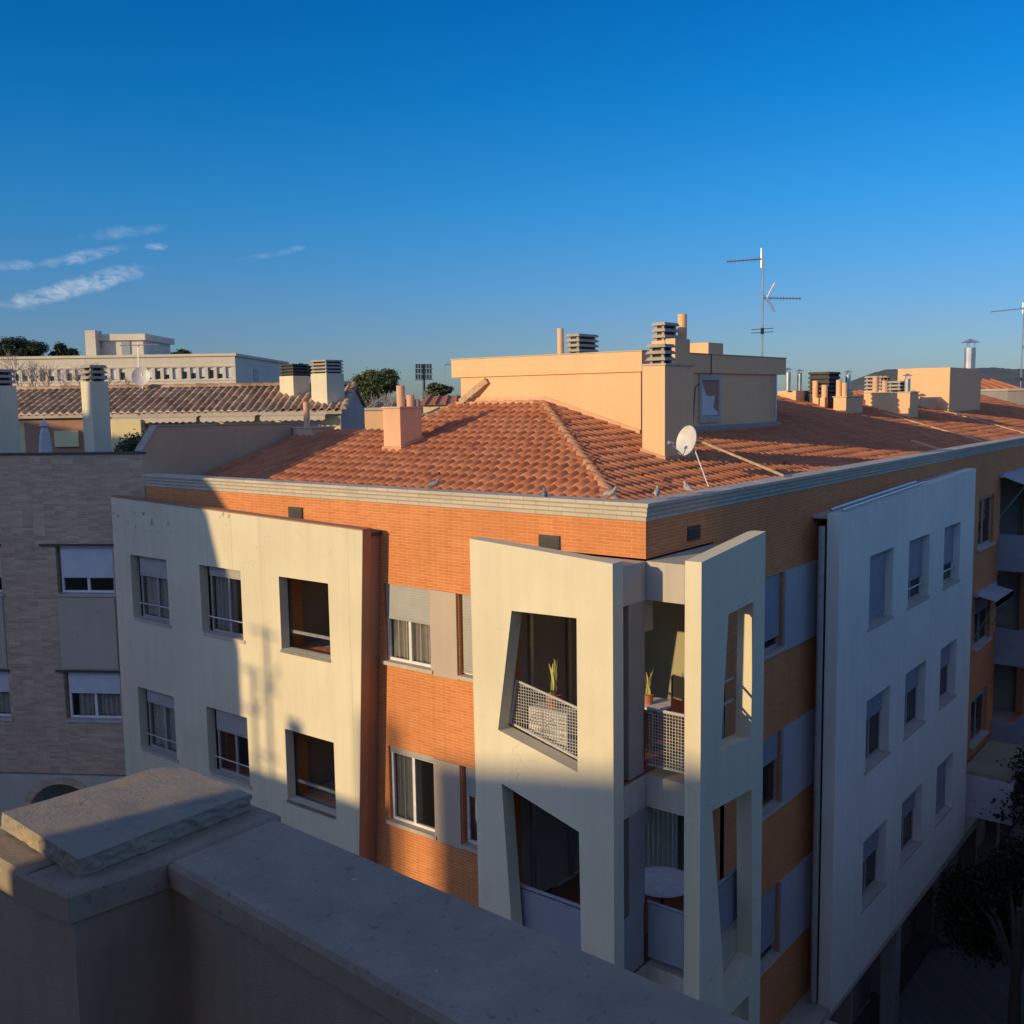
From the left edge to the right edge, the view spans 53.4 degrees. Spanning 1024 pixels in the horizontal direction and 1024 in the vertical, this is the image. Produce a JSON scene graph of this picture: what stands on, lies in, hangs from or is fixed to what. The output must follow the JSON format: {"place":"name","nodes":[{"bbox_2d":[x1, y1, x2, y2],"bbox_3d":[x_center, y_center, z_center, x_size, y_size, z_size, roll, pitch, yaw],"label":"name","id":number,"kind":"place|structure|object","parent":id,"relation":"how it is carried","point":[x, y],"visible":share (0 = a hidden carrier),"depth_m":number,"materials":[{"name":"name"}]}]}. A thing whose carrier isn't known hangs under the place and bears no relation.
{"place":"outdoors","nodes":[
{"label":"outdoors","id":0,"kind":"place"},
{"bbox_2d":[0,349,32,385],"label":"bare tree","id":1,"kind":"object","parent":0,"point":[15,364],"visible":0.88,"depth_m":62.82,"materials":[{"name":"beige plant"}]},
{"bbox_2d":[17,358,48,385],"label":"bare tree","id":2,"kind":"object","parent":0,"point":[33,372],"visible":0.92,"depth_m":64.28,"materials":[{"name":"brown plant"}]},
{"bbox_2d":[34,363,57,385],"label":"bare tree","id":3,"kind":"object","parent":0,"point":[44,377],"visible":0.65,"depth_m":65.62,"materials":[{"name":"brown plant"}]},
{"bbox_2d":[53,368,76,385],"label":"bare tree","id":4,"kind":"object","parent":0,"point":[63,380],"visible":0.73,"depth_m":67.24,"materials":[{"name":"brown plant"}]},
{"bbox_2d":[63,358,98,385],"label":"bare tree","id":5,"kind":"object","parent":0,"point":[77,372],"visible":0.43,"depth_m":68.59,"materials":[{"name":"beige plant"}]},
{"bbox_2d":[113,377,133,384],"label":"bare tree","id":6,"kind":"object","parent":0,"point":[128,381],"visible":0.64,"depth_m":72.11,"materials":[{"name":"brown plant"}]},
{"bbox_2d":[0,804,752,1023],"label":"terrace parapet","id":7,"kind":"structure","parent":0,"point":[255,915],"depth_m":1.69,"materials":[{"name":"concrete"}]},
{"bbox_2d":[1,767,250,877],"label":"stone slab","id":8,"kind":"structure","parent":7,"relation":"on","point":[84,832],"depth_m":1.91,"materials":[{"name":"grey stone"}]},
{"bbox_2d":[367,390,388,407],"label":"bare tree","id":9,"kind":"object","parent":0,"point":[382,397],"visible":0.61,"depth_m":89.64,"materials":[{"name":"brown plant"}]},
{"bbox_2d":[368,392,393,406],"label":"bare tree","id":10,"kind":"object","parent":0,"point":[386,402],"visible":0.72,"depth_m":91.73,"materials":[{"name":"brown plant"}]},
{"bbox_2d":[382,393,396,406],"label":"bare tree","id":11,"kind":"object","parent":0,"point":[393,398],"visible":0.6,"depth_m":93.25,"materials":[{"name":"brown plant"}]},
{"bbox_2d":[0,0,1023,401],"label":"sky","id":12,"kind":"structure","parent":0,"point":[376,185],"materials":[{"name":"blue"}]},
{"bbox_2d":[311,401,1023,1023],"bbox_3d":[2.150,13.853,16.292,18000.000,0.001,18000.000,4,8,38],"label":"ground","id":13,"kind":"structure","parent":0,"point":[917,949],"depth_m":28.61,"materials":[{"name":"grey"}]},
{"bbox_2d":[0,336,50,356],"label":"pine tree","id":14,"kind":"object","parent":13,"relation":"on","point":[23,346],"visible":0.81,"depth_m":254.21,"materials":[{"name":"green plant"}]},
{"bbox_2d":[47,341,81,355],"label":"pine tree","id":15,"kind":"object","parent":13,"relation":"on","point":[60,349],"visible":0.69,"depth_m":255.12,"materials":[{"name":"green plant"}]},
{"bbox_2d":[0,330,288,414],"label":"institutional building","id":16,"kind":"structure","parent":13,"relation":"on","point":[160,363],"depth_m":178.50,"materials":[{"name":"beige paint"}]},
{"bbox_2d":[23,370,27,381],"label":"window","id":17,"kind":"structure","parent":16,"relation":"in","point":[24,376],"depth_m":178.71,"materials":[{"name":"white glass"}]},
{"bbox_2d":[49,370,53,380],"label":"window","id":18,"kind":"structure","parent":16,"relation":"in","point":[52,374],"depth_m":178.62,"materials":[{"name":"white glass"}]},
{"bbox_2d":[58,370,62,380],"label":"window","id":19,"kind":"structure","parent":16,"relation":"in","point":[61,371],"depth_m":178.62,"materials":[{"name":"white plastic"}]},
{"bbox_2d":[67,370,71,380],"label":"window","id":20,"kind":"structure","parent":16,"relation":"in","point":[68,375],"depth_m":178.66,"materials":[{"name":"white glass"}]},
{"bbox_2d":[111,369,115,379],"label":"window","id":21,"kind":"structure","parent":16,"relation":"in","point":[113,371],"depth_m":178.62,"materials":[{"name":"white plastic"}]},
{"bbox_2d":[120,369,124,379],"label":"window","id":22,"kind":"structure","parent":16,"relation":"in","point":[122,371],"depth_m":178.69,"materials":[{"name":"glass"}]},
{"bbox_2d":[121,340,130,353],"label":"window","id":23,"kind":"structure","parent":16,"relation":"in","point":[125,349],"depth_m":187.47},
{"bbox_2d":[146,368,151,379],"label":"window","id":24,"kind":"structure","parent":16,"relation":"in","point":[149,369],"depth_m":178.62,"materials":[{"name":"white plastic"}]},
{"bbox_2d":[155,368,160,379],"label":"window","id":25,"kind":"structure","parent":16,"relation":"in","point":[157,370],"depth_m":178.66,"materials":[{"name":"glass"}]},
{"bbox_2d":[164,368,169,378],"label":"window","id":26,"kind":"structure","parent":16,"relation":"in","point":[166,370],"depth_m":178.62,"materials":[{"name":"white plastic"}]},
{"bbox_2d":[173,368,177,378],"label":"window","id":27,"kind":"structure","parent":16,"relation":"in","point":[175,370],"depth_m":178.62,"materials":[{"name":"white plastic"}]},
{"bbox_2d":[182,368,186,378],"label":"window","id":28,"kind":"structure","parent":16,"relation":"in","point":[184,370],"depth_m":178.71,"materials":[{"name":"glass"}]},
{"bbox_2d":[191,368,195,378],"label":"window","id":29,"kind":"structure","parent":16,"relation":"in","point":[193,370],"depth_m":178.71,"materials":[{"name":"white plastic"}]},
{"bbox_2d":[200,368,204,378],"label":"window","id":30,"kind":"structure","parent":16,"relation":"in","point":[202,371],"depth_m":178.62,"materials":[{"name":"white plastic"}]},
{"bbox_2d":[208,367,213,378],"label":"window","id":31,"kind":"structure","parent":16,"relation":"in","point":[211,374],"depth_m":178.71,"materials":[{"name":"glass"}]},
{"bbox_2d":[217,367,222,378],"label":"window","id":32,"kind":"structure","parent":16,"relation":"in","point":[219,369],"depth_m":178.62,"materials":[{"name":"white plastic"}]},
{"bbox_2d":[226,367,231,377],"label":"window","id":33,"kind":"structure","parent":16,"relation":"in","point":[228,369],"depth_m":178.62,"materials":[{"name":"white plastic"}]},
{"bbox_2d":[253,369,258,380],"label":"window","id":34,"kind":"structure","parent":16,"relation":"in","point":[255,371],"depth_m":192.57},
{"bbox_2d":[170,349,192,353],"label":"pine tree","id":35,"kind":"object","parent":13,"relation":"on","point":[182,351],"visible":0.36,"depth_m":258.19,"materials":[{"name":"green plant"}]},
{"bbox_2d":[16,360,366,452],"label":"yellow house","id":36,"kind":"structure","parent":13,"relation":"on","point":[330,395],"depth_m":36.40,"materials":[{"name":"tile"}]},
{"bbox_2d":[120,343,157,388],"bbox_3d":[-14.066,-5.288,38.553,1.500,2.198,0.300,0,6,6],"label":"roof aerial","id":37,"kind":"object","parent":36,"relation":"attached to","point":[138,350],"visible":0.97,"depth_m":38.48,"materials":[{"name":"metal"}]},
{"bbox_2d":[131,367,149,388],"bbox_3d":[-13.940,-4.978,38.290,0.681,0.959,0.237,-2,6,-7],"label":"satellite dish","id":38,"kind":"object","parent":36,"relation":"on","point":[140,376],"visible":1,"depth_m":38.30,"materials":[{"name":"metal"}]},
{"bbox_2d":[273,420,301,422],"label":"window","id":39,"kind":"structure","parent":36,"relation":"in","point":[292,421],"depth_m":36.05,"materials":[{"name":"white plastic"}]},
{"bbox_2d":[299,363,312,378],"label":"pine tree","id":40,"kind":"object","parent":13,"relation":"on","point":[310,370],"visible":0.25,"depth_m":148.50,"materials":[{"name":"green plant"}]},
{"bbox_2d":[364,407,383,429],"bbox_3d":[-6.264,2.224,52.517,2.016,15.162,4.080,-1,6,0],"label":"distant house","id":41,"kind":"structure","parent":13,"relation":"on","point":[374,418],"depth_m":49.79,"materials":[{"name":"beige paint"}]},
{"bbox_2d":[348,367,400,407],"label":"leafy tree","id":42,"kind":"object","parent":13,"relation":"on","point":[382,381],"visible":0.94,"depth_m":118.00,"materials":[{"name":"green plant"}]},
{"bbox_2d":[415,364,432,398],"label":"floodlight mast","id":43,"kind":"object","parent":13,"relation":"on","point":[423,371],"visible":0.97,"depth_m":247.22,"materials":[{"name":"metal"}]},
{"bbox_2d":[421,407,442,416],"bbox_3d":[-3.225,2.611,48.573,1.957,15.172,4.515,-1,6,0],"label":"distant house","id":44,"kind":"structure","parent":13,"relation":"on","point":[429,412],"depth_m":46.20,"materials":[{"name":"tile"}]},
{"bbox_2d":[425,382,453,395],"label":"leafy tree","id":45,"kind":"object","parent":13,"relation":"on","point":[434,388],"visible":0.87,"depth_m":138.20,"materials":[{"name":"green plant"}]},
{"bbox_2d":[420,394,460,412],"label":"distant house","id":46,"kind":"structure","parent":13,"relation":"on","point":[430,403],"depth_m":62.27,"materials":[{"name":"tile"}]},
{"bbox_2d":[110,314,1023,1023],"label":"apartment building","id":47,"kind":"structure","parent":13,"relation":"on","point":[356,642],"depth_m":19.64,"materials":[{"name":"beige paint"}]},
{"bbox_2d":[134,556,171,627],"bbox_3d":[-7.677,1.685,22.105,1.380,1.458,0.380,4,8,38],"label":"window","id":48,"kind":"structure","parent":47,"relation":"in","point":[154,569],"depth_m":22.20,"materials":[{"name":"white glass"}]},
{"bbox_2d":[142,689,178,762],"bbox_3d":[-7.631,4.637,22.433,1.380,1.458,0.380,4,8,38],"label":"window","id":49,"kind":"structure","parent":47,"relation":"in","point":[164,714],"depth_m":22.54,"materials":[{"name":"white glass"}]},
{"bbox_2d":[203,566,245,643],"bbox_3d":[-5.695,1.826,20.563,1.350,1.458,0.380,4,8,38],"label":"window","id":50,"kind":"structure","parent":47,"relation":"in","point":[227,617],"depth_m":20.71,"materials":[{"name":"white glass"}]},
{"bbox_2d":[210,709,251,788],"bbox_3d":[-5.693,4.785,20.836,1.350,1.458,0.240,4,8,38],"label":"window","id":51,"kind":"structure","parent":47,"relation":"in","point":[231,723],"depth_m":20.92,"materials":[{"name":"white plastic"}]},
{"bbox_2d":[381,584,432,673],"bbox_3d":[-1.785,2.033,18.047,1.240,1.465,0.320,4,8,38],"label":"window","id":52,"kind":"structure","parent":47,"relation":"in","point":[408,607],"depth_m":18.06,"materials":[{"name":"white plastic"}]},
{"bbox_2d":[386,746,436,839],"bbox_3d":[-1.739,5.014,18.379,1.240,1.465,0.320,4,8,38],"label":"window","id":53,"kind":"structure","parent":47,"relation":"in","point":[409,764],"depth_m":18.53,"materials":[{"name":"white plastic"}]},
{"bbox_2d":[426,478,440,489],"bbox_3d":[-1.346,-0.483,17.430,0.291,0.204,0.102,1,6,12],"label":"pigeon","id":54,"kind":"object","parent":47,"relation":"on","point":[433,483],"visible":1,"depth_m":17.39,"materials":[{"name":"ceramic"}]},
{"bbox_2d":[456,594,472,681],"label":"window","id":55,"kind":"structure","parent":47,"relation":"in","point":[466,599],"depth_m":17.21,"materials":[{"name":"white plastic"}]},
{"bbox_2d":[459,767,477,853],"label":"window","id":56,"kind":"structure","parent":47,"relation":"in","point":[471,846],"depth_m":17.54,"materials":[{"name":"white plastic"}]},
{"bbox_2d":[458,378,488,403],"bbox_3d":[-0.957,-2.997,25.271,0.828,0.640,0.073,2,7,22],"label":"plank","id":57,"kind":"object","parent":47,"relation":"on","point":[475,389],"visible":1,"depth_m":25.24,"materials":[{"name":"brown wood"}]},
{"bbox_2d":[541,487,547,496],"bbox_3d":[0.509,-0.279,15.995,0.102,0.204,0.291,0,6,5],"label":"pigeon","id":58,"kind":"object","parent":47,"relation":"on","point":[544,493],"visible":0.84,"depth_m":15.96,"materials":[{"name":"ceramic"}]},
{"bbox_2d":[528,702,576,758],"bbox_3d":[0.641,3.433,15.753,0.726,0.825,0.331,4,8,38],"label":"air conditioner","id":59,"kind":"object","parent":47,"relation":"on","point":[548,720],"visible":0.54,"depth_m":15.58,"materials":[{"name":"white metal"}]},
{"bbox_2d":[545,660,560,708],"bbox_3d":[0.628,2.627,15.667,0.250,0.792,0.273,4,8,38],"label":"potted plant","id":60,"kind":"object","parent":59,"relation":"on","point":[553,687],"visible":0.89,"depth_m":15.63,"materials":[{"name":"green plant"}]},
{"bbox_2d":[600,486,617,499],"bbox_3d":[1.456,-0.283,15.249,0.291,0.204,0.102,0,6,7],"label":"pigeon","id":61,"kind":"object","parent":47,"relation":"on","point":[611,492],"visible":1,"depth_m":15.22,"materials":[{"name":"ceramic"}]},
{"bbox_2d":[654,485,660,498],"bbox_3d":[2.167,-0.290,15.216,0.102,0.204,0.291,1,7,16],"label":"pigeon","id":62,"kind":"object","parent":47,"relation":"on","point":[657,491],"visible":1,"depth_m":15.18,"materials":[{"name":"ceramic"}]},
{"bbox_2d":[645,697,670,750],"bbox_3d":[2.245,3.383,16.141,0.600,0.740,0.600,4,8,38],"label":"round table","id":63,"kind":"object","parent":47,"relation":"on","point":[661,703],"visible":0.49,"depth_m":16.10,"materials":[{"name":"white plastic"}]},
{"bbox_2d":[645,671,653,704],"bbox_3d":[2.142,2.711,16.012,0.189,0.628,0.186,-3,7,-20],"label":"potted plant","id":64,"kind":"object","parent":63,"relation":"on","point":[649,696],"visible":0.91,"depth_m":15.98,"materials":[{"name":"green plant"}]},
{"bbox_2d":[645,866,683,938],"bbox_3d":[2.379,6.294,16.139,1.000,0.950,1.000,4,8,38],"label":"round table","id":65,"kind":"object","parent":47,"relation":"on","point":[662,882],"visible":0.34,"depth_m":16.05,"materials":[{"name":"white plastic"}]},
{"bbox_2d":[656,674,684,737],"bbox_3d":[2.642,3.208,16.842,0.420,0.920,0.400,-5,8,-33],"label":"chair","id":66,"kind":"object","parent":47,"relation":"on","point":[677,686],"visible":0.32,"depth_m":16.93,"materials":[{"name":"metal"}]},
{"bbox_2d":[671,698,684,754],"bbox_3d":[2.739,3.330,15.734,0.420,0.920,0.400,-5,7,-30],"label":"chair","id":67,"kind":"object","parent":47,"relation":"on","point":[677,706],"visible":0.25,"depth_m":15.65,"materials":[{"name":"red fabric"}]},
{"bbox_2d":[683,481,692,493],"bbox_3d":[2.755,-0.382,15.963,0.102,0.204,0.291,-4,7,-24],"label":"pigeon","id":68,"kind":"object","parent":47,"relation":"on","point":[686,487],"visible":1,"depth_m":15.94,"materials":[{"name":"ceramic"}]},
{"bbox_2d":[698,374,721,422],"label":"window","id":69,"kind":"structure","parent":47,"relation":"in","point":[710,387],"depth_m":25.08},
{"bbox_2d":[667,426,783,486],"bbox_3d":[3.910,-1.057,19.186,2.169,1.118,0.985,4,8,38],"label":"satellite dish","id":70,"kind":"object","parent":47,"relation":"on","point":[686,441],"visible":1,"depth_m":19.74,"materials":[{"name":"white metal"}]},
{"bbox_2d":[726,248,800,355],"bbox_3d":[7.382,-6.065,29.754,2.500,3.212,0.370,-2,7,-13],"label":"roof aerial","id":71,"kind":"object","parent":47,"relation":"on","point":[762,332],"visible":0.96,"depth_m":29.74,"materials":[{"name":"metal"}]},
{"bbox_2d":[760,885,781,976],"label":"window","id":72,"kind":"structure","parent":47,"relation":"in","point":[768,900],"depth_m":19.29,"materials":[{"name":"grey plastic"}]},
{"bbox_2d":[762,732,783,821],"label":"window","id":73,"kind":"structure","parent":47,"relation":"in","point":[770,745],"depth_m":19.00,"materials":[{"name":"white plastic"}]},
{"bbox_2d":[764,573,785,660],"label":"window","id":74,"kind":"structure","parent":47,"relation":"in","point":[772,583],"depth_m":18.62,"materials":[{"name":"white glass"}]},
{"bbox_2d":[861,828,886,913],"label":"window","id":75,"kind":"structure","parent":47,"relation":"in","point":[870,845],"depth_m":22.41,"materials":[{"name":"white glass"}]},
{"bbox_2d":[864,691,889,774],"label":"window","id":76,"kind":"structure","parent":47,"relation":"in","point":[874,705],"depth_m":22.09,"materials":[{"name":"white glass"}]},
{"bbox_2d":[867,550,893,631],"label":"window","id":77,"kind":"structure","parent":47,"relation":"in","point":[877,561],"depth_m":21.67,"materials":[{"name":"white glass"}]},
{"bbox_2d":[899,791,921,868],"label":"window","id":78,"kind":"structure","parent":47,"relation":"in","point":[910,846],"depth_m":24.49,"materials":[{"name":"white glass"}]},
{"bbox_2d":[903,665,925,741],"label":"window","id":79,"kind":"structure","parent":47,"relation":"in","point":[911,682],"depth_m":24.14,"materials":[{"name":"white glass"}]},
{"bbox_2d":[907,537,929,610],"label":"window","id":80,"kind":"structure","parent":47,"relation":"in","point":[915,546],"depth_m":23.77,"materials":[{"name":"white glass"}]},
{"bbox_2d":[934,759,952,827],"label":"window","id":81,"kind":"structure","parent":47,"relation":"in","point":[942,810],"depth_m":26.56,"materials":[{"name":"white glass"}]},
{"bbox_2d":[938,643,955,710],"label":"window","id":82,"kind":"structure","parent":47,"relation":"in","point":[946,698],"depth_m":26.30,"materials":[{"name":"white glass"}]},
{"bbox_2d":[942,524,959,590],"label":"window","id":83,"kind":"structure","parent":47,"relation":"in","point":[948,536],"depth_m":25.93,"materials":[{"name":"white glass"}]},
{"bbox_2d":[970,687,988,749],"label":"window","id":84,"kind":"structure","parent":47,"relation":"in","point":[977,734],"depth_m":31.48,"materials":[{"name":"white glass"}]},
{"bbox_2d":[973,597,991,651],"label":"window","id":85,"kind":"structure","parent":47,"relation":"in","point":[981,604],"depth_m":31.04,"materials":[{"name":"white glass"}]},
{"bbox_2d":[977,495,995,551],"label":"window","id":86,"kind":"structure","parent":47,"relation":"in","point":[983,542],"depth_m":30.83,"materials":[{"name":"white glass"}]},
{"bbox_2d":[851,390,865,393],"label":"distant house","id":87,"kind":"structure","parent":13,"relation":"on","point":[858,391],"depth_m":75.77,"materials":[{"name":"ceramic"}]},
{"bbox_2d":[981,378,1019,388],"bbox_3d":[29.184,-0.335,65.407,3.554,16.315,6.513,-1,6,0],"label":"roof","id":88,"kind":"structure","parent":13,"relation":"on","point":[991,383],"depth_m":62.51,"materials":[{"name":"tile"}]},
{"bbox_2d":[981,388,1023,404],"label":"distant house","id":89,"kind":"structure","parent":13,"relation":"on","point":[1013,395],"depth_m":53.74,"materials":[{"name":"white paint"}]},
{"bbox_2d":[991,307,1023,387],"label":"roof aerial","id":90,"kind":"object","parent":89,"relation":"on","point":[1022,308],"visible":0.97,"depth_m":54.32,"materials":[{"name":"metal"}]},
{"bbox_2d":[851,367,1023,390],"bbox_3d":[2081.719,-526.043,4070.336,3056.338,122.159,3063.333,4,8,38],"label":"hills","id":91,"kind":"structure","parent":0,"point":[1008,376],"depth_m":4045.59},
{"bbox_2d":[899,813,1023,1023],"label":"pavement","id":92,"kind":"structure","parent":0,"point":[943,986],"depth_m":26.36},
{"bbox_2d":[0,365,319,826],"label":"brick building","id":93,"kind":"structure","parent":92,"relation":"on","point":[61,724],"depth_m":23.29,"materials":[{"name":"grey brick"}]},
{"bbox_2d":[0,672,12,720],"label":"window","id":94,"kind":"structure","parent":93,"relation":"in","point":[4,681],"depth_m":23.69,"materials":[{"name":"white plastic"}]},
{"bbox_2d":[39,418,52,451],"bbox_3d":[-13.700,-1.758,29.975,0.429,2.000,0.418,4,8,38],"label":"folded parasol","id":95,"kind":"object","parent":93,"relation":"on","point":[45,444],"visible":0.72,"depth_m":29.81,"materials":[{"name":"white fabric"}]},
{"bbox_2d":[57,546,115,596],"bbox_3d":[-9.612,1.336,23.038,1.400,1.145,0.200,0,6,6],"label":"window","id":96,"kind":"structure","parent":93,"relation":"in","point":[88,562],"depth_m":23.04,"materials":[{"name":"white plastic"}]},
{"bbox_2d":[65,673,122,722],"bbox_3d":[-9.560,4.235,23.431,1.400,1.155,0.341,0,6,6],"label":"window","id":97,"kind":"structure","parent":93,"relation":"in","point":[99,693],"depth_m":23.40,"materials":[{"name":"white plastic"}]},
{"bbox_2d":[113,429,144,451],"bbox_3d":[-9.925,-1.677,26.962,1.250,1.050,1.046,4,8,38],"label":"potted shrub","id":98,"kind":"object","parent":93,"relation":"on","point":[131,443],"visible":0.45,"depth_m":26.83,"materials":[{"name":"green plant"}]},
{"bbox_2d":[928,832,1023,1023],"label":"street tree","id":99,"kind":"object","parent":92,"relation":"on","point":[984,905],"visible":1,"depth_m":25.62,"materials":[{"name":"green plant"}]},
{"bbox_2d":[974,737,1023,838],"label":"street tree","id":100,"kind":"object","parent":92,"relation":"on","point":[1018,801],"visible":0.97,"depth_m":28.41,"materials":[{"name":"green plant"}]}
]}

